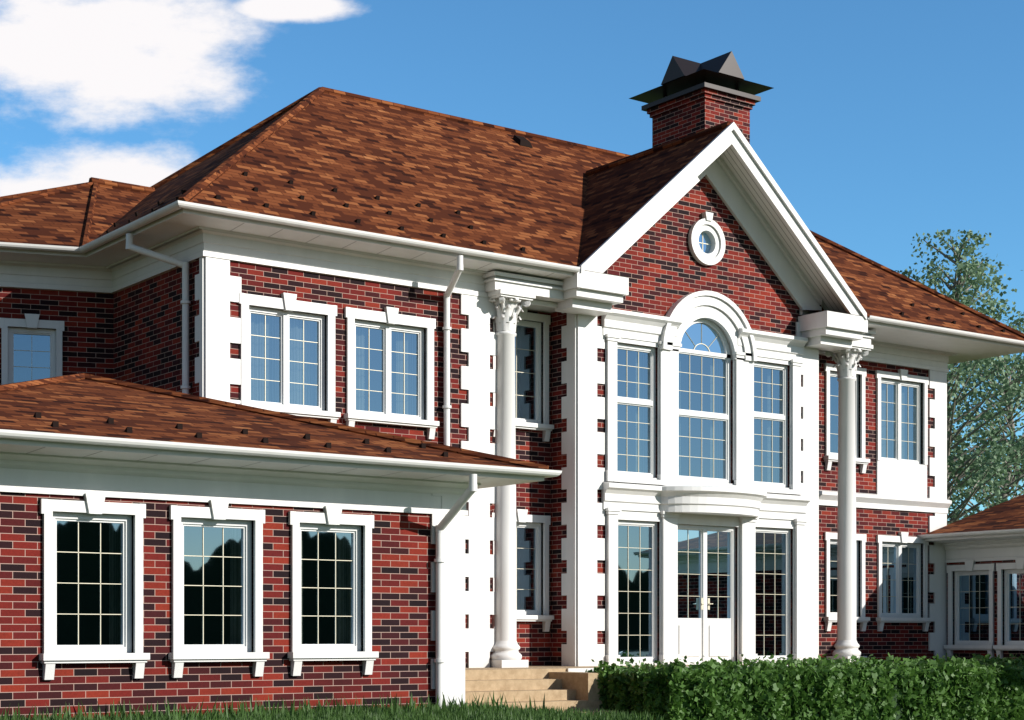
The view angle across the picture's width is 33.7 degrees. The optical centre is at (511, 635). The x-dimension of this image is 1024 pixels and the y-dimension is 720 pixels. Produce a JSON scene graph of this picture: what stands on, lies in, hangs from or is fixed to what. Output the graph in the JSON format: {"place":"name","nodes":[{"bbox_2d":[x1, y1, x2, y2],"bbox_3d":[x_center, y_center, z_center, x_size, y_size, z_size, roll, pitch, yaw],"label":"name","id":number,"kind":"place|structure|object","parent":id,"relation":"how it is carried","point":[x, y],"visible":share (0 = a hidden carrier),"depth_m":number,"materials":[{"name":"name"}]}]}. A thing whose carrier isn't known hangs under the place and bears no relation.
{"place":"outdoors","nodes":[
{"label":"outdoors","id":0,"kind":"place"},
{"bbox_2d":[0,690,664,719],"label":"lawn grass","id":1,"kind":"structure","parent":0,"point":[485,710],"depth_m":17.79,"materials":[{"name":"green plant"}]},
{"bbox_2d":[0,176,1023,719],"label":"brick house walls","id":2,"kind":"structure","parent":0,"point":[660,266],"depth_m":24.55,"materials":[{"name":"red brick"}]},
{"bbox_2d":[0,87,1023,340],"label":"house roof","id":3,"kind":"structure","parent":2,"relation":"on","point":[550,199],"depth_m":28.12,"materials":[{"name":"brown tile"}]},
{"bbox_2d":[33,172,1004,456],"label":"snow guards","id":4,"kind":"object","parent":3,"relation":"on","point":[199,434],"visible":0.81,"depth_m":23.98,"materials":[{"name":"black"}]},
{"bbox_2d":[513,135,532,147],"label":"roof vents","id":5,"kind":"object","parent":3,"relation":"on","point":[521,140],"visible":1,"depth_m":31.78,"materials":[{"name":"black metal"}]},
{"bbox_2d":[647,88,754,147],"bbox_3d":[3.904,-9.430,34.956,1.410,3.060,1.760,0,0,-36],"label":"chimney","id":6,"kind":"object","parent":3,"relation":"on","point":[692,113],"visible":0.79,"depth_m":34.43,"materials":[{"name":"brick"}]},
{"bbox_2d":[629,51,772,111],"bbox_3d":[3.904,-11.400,34.956,1.960,0.880,2.300,0,0,-36],"label":"chimney cap","id":7,"kind":"object","parent":6,"relation":"on","point":[720,73],"visible":0.66,"depth_m":34.40,"materials":[{"name":"grey metal"}]},
{"bbox_2d":[0,373,1023,534],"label":"lower roof","id":8,"kind":"structure","parent":2,"relation":"on","point":[82,404],"depth_m":19.71,"materials":[{"name":"brown tile"}]},
{"bbox_2d":[8,306,1023,664],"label":"window frames","id":9,"kind":"structure","parent":2,"relation":"in","point":[706,636],"depth_m":28.00,"materials":[{"name":"white plastic"}]},
{"bbox_2d":[14,232,1019,644],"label":"house glazing bars","id":10,"kind":"object","parent":9,"relation":"attached to","point":[100,614],"visible":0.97,"depth_m":27.76,"materials":[{"name":"white plastic"}]},
{"bbox_2d":[14,232,1023,656],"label":"window glass","id":11,"kind":"object","parent":9,"relation":"in","point":[212,606],"visible":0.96,"depth_m":27.93,"materials":[{"name":"clear glass"}]},
{"bbox_2d":[0,0,1023,518],"label":"sky","id":12,"kind":"structure","parent":0,"point":[881,123],"materials":[{"name":"blue"}]},
{"bbox_3d":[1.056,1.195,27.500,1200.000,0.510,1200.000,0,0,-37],"label":"lawn","id":13,"kind":"structure","parent":0,"visible":0},
{"bbox_2d":[0,122,1023,706],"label":"facade trim","id":14,"kind":"structure","parent":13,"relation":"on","point":[668,498],"depth_m":27.28,"materials":[{"name":"white paint"}]},
{"bbox_2d":[0,287,112,384],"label":"brick wall","id":15,"kind":"structure","parent":14,"relation":"attached to","point":[87,334],"depth_m":25.91,"materials":[{"name":"brick"}]},
{"bbox_2d":[26,147,845,481],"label":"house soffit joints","id":16,"kind":"object","parent":14,"relation":"attached to","point":[758,203],"visible":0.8,"depth_m":29.64,"materials":[{"name":"white"}]},
{"bbox_2d":[0,200,1023,706],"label":"gutters and downspouts","id":17,"kind":"object","parent":14,"relation":"attached to","point":[186,388],"visible":0.84,"depth_m":23.19,"materials":[{"name":"white metal"}]},
{"bbox_2d":[701,598,712,609],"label":"door handles","id":18,"kind":"object","parent":14,"relation":"attached to","point":[709,603],"depth_m":29.25,"materials":[{"name":"white metal"}]},
{"bbox_2d":[465,661,893,714],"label":"terrace steps","id":19,"kind":"structure","parent":13,"relation":"on","point":[558,686],"depth_m":24.85,"materials":[{"name":"stone"}]},
{"bbox_2d":[487,289,872,667],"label":"columns","id":20,"kind":"structure","parent":19,"relation":"on","point":[506,646],"depth_m":26.49,"materials":[{"name":"white stone"}]},
{"bbox_2d":[585,653,1023,719],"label":"hedge","id":21,"kind":"object","parent":13,"relation":"on","point":[858,688],"depth_m":25.61,"materials":[{"name":"green plant"}]},
{"bbox_2d":[895,229,1023,524],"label":"tree","id":22,"kind":"object","parent":13,"relation":"on","point":[968,300],"depth_m":52.02,"materials":[{"name":"green plant"}]},
{"bbox_2d":[948,352,1023,515],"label":"leaves","id":23,"kind":"object","parent":13,"relation":"on","point":[992,409],"depth_m":60.40,"materials":[{"name":"green plant"}]}
]}

